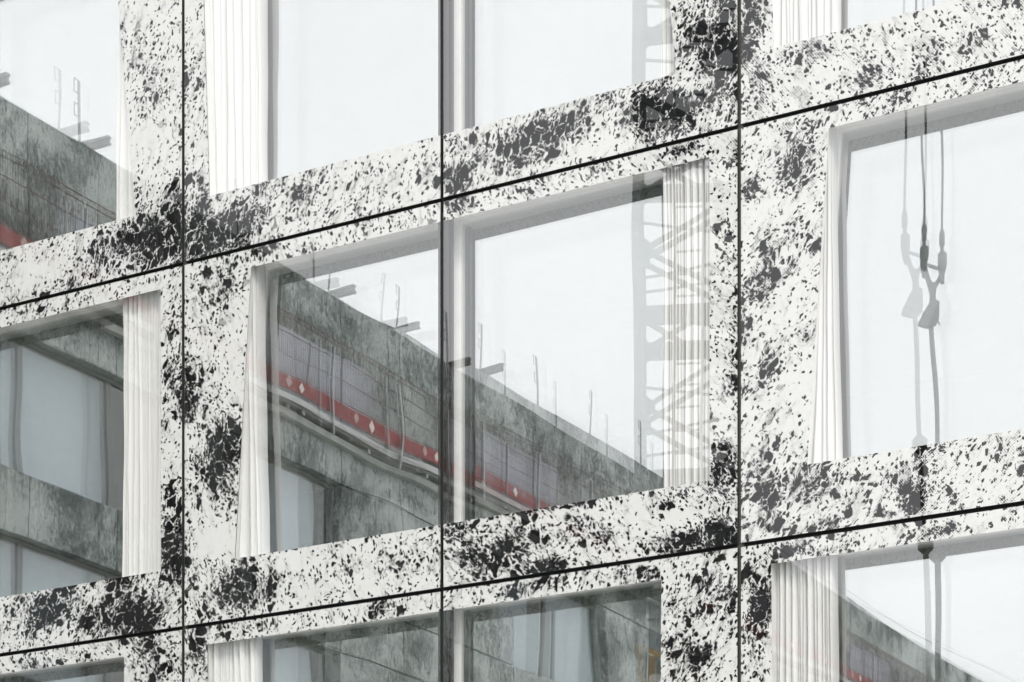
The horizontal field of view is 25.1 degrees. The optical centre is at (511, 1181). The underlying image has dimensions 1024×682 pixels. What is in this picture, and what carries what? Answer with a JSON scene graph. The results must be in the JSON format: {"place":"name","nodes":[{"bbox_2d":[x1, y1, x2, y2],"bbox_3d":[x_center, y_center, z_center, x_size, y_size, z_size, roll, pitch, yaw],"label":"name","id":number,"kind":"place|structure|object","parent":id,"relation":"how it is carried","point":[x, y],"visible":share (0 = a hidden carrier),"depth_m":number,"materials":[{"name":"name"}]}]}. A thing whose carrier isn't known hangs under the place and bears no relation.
{"place":"outdoors","nodes":[
{"label":"outdoors","id":0,"kind":"place"},
{"label":"ground","id":1,"kind":"structure","parent":0,"visible":0},
{"bbox_2d":[0,0,1023,681],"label":"glass office building","id":2,"kind":"structure","parent":1,"relation":"on","point":[444,224],"depth_m":21.39,"materials":[{"name":"stone"}]},
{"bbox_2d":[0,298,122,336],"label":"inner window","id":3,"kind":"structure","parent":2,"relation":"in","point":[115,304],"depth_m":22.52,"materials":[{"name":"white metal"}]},
{"bbox_2d":[0,657,123,677],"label":"inner window","id":4,"kind":"structure","parent":2,"relation":"in","point":[118,658],"depth_m":22.54,"materials":[{"name":"white metal"}]},
{"bbox_2d":[116,20,134,219],"bbox_3d":[-3.674,-10.555,22.004,0.263,2.854,0.118,0,0,30],"label":"curtain","id":5,"kind":"object","parent":2,"relation":"hanging from","point":[125,206],"visible":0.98,"depth_m":21.99,"materials":[{"name":"white fabric"}]},
{"bbox_2d":[122,289,160,576],"bbox_3d":[-3.477,-7.095,21.894,0.534,2.734,0.150,0,0,30],"label":"curtain","id":6,"kind":"object","parent":2,"relation":"hanging from","point":[142,445],"visible":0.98,"depth_m":21.87,"materials":[{"name":"white fabric"}]},
{"bbox_2d":[204,0,267,193],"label":"curtain","id":7,"kind":"object","parent":2,"relation":"hanging from","point":[239,46],"visible":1,"depth_m":21.31,"materials":[{"name":"white fabric"}]},
{"bbox_2d":[214,637,262,681],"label":"curtain","id":8,"kind":"object","parent":2,"relation":"hanging from","point":[238,661],"visible":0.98,"depth_m":21.32,"materials":[{"name":"white fabric"}]},
{"bbox_2d":[235,265,269,557],"bbox_3d":[-2.425,-7.095,21.289,0.396,2.734,0.165,0,0,30],"label":"curtain","id":9,"kind":"object","parent":2,"relation":"hanging from","point":[255,526],"visible":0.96,"depth_m":21.22,"materials":[{"name":"white fabric"}]},
{"bbox_2d":[204,0,464,195],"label":"inner window","id":10,"kind":"structure","parent":2,"relation":"in","point":[454,9],"depth_m":20.28,"materials":[{"name":"white metal"}]},
{"bbox_2d":[208,580,660,681],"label":"inner window","id":11,"kind":"structure","parent":2,"relation":"in","point":[454,618],"depth_m":20.26,"materials":[{"name":"white metal"}]},
{"bbox_2d":[235,168,662,558],"bbox_3d":[-0.390,-7.093,20.161,4.818,2.741,0.268,0,0,30],"label":"inner window","id":12,"kind":"structure","parent":2,"relation":"in","point":[454,228],"depth_m":20.27,"materials":[{"name":"white metal"}]},
{"bbox_2d":[660,0,675,76],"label":"curtain","id":13,"kind":"object","parent":2,"relation":"hanging from","point":[668,66],"visible":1,"depth_m":19.16,"materials":[{"name":"white fabric"}]},
{"bbox_2d":[663,157,709,487],"bbox_3d":[1.486,-7.095,19.067,0.490,2.734,0.165,0,0,30],"label":"curtain","id":14,"kind":"object","parent":2,"relation":"hanging from","point":[686,409],"visible":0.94,"depth_m":19.03,"materials":[{"name":"white fabric"}]},
{"bbox_2d":[772,0,776,47],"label":"inner window","id":15,"kind":"structure","parent":2,"relation":"in","point":[774,30],"depth_m":18.62,"materials":[{"name":"white metal"}]},
{"bbox_2d":[775,554,838,681],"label":"curtain","id":16,"kind":"object","parent":2,"relation":"hanging from","point":[806,624],"visible":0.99,"depth_m":18.53,"materials":[{"name":"white fabric"}]},
{"bbox_2d":[774,0,840,46],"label":"curtain","id":17,"kind":"object","parent":2,"relation":"hanging from","point":[797,20],"visible":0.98,"depth_m":18.54,"materials":[{"name":"white fabric"}]},
{"bbox_2d":[813,127,842,462],"bbox_3d":[2.495,-7.095,18.496,0.313,2.734,0.162,0,0,30],"label":"curtain","id":18,"kind":"object","parent":2,"relation":"hanging from","point":[828,442],"visible":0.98,"depth_m":18.44,"materials":[{"name":"white fabric"}]},
{"bbox_2d":[771,528,1023,681],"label":"inner window","id":19,"kind":"structure","parent":2,"relation":"in","point":[1019,530],"depth_m":18.35,"materials":[{"name":"white metal"}]},
{"bbox_2d":[807,81,1023,463],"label":"inner window","id":20,"kind":"structure","parent":2,"relation":"in","point":[1016,88],"depth_m":18.39,"materials":[{"name":"white metal"}]}
]}

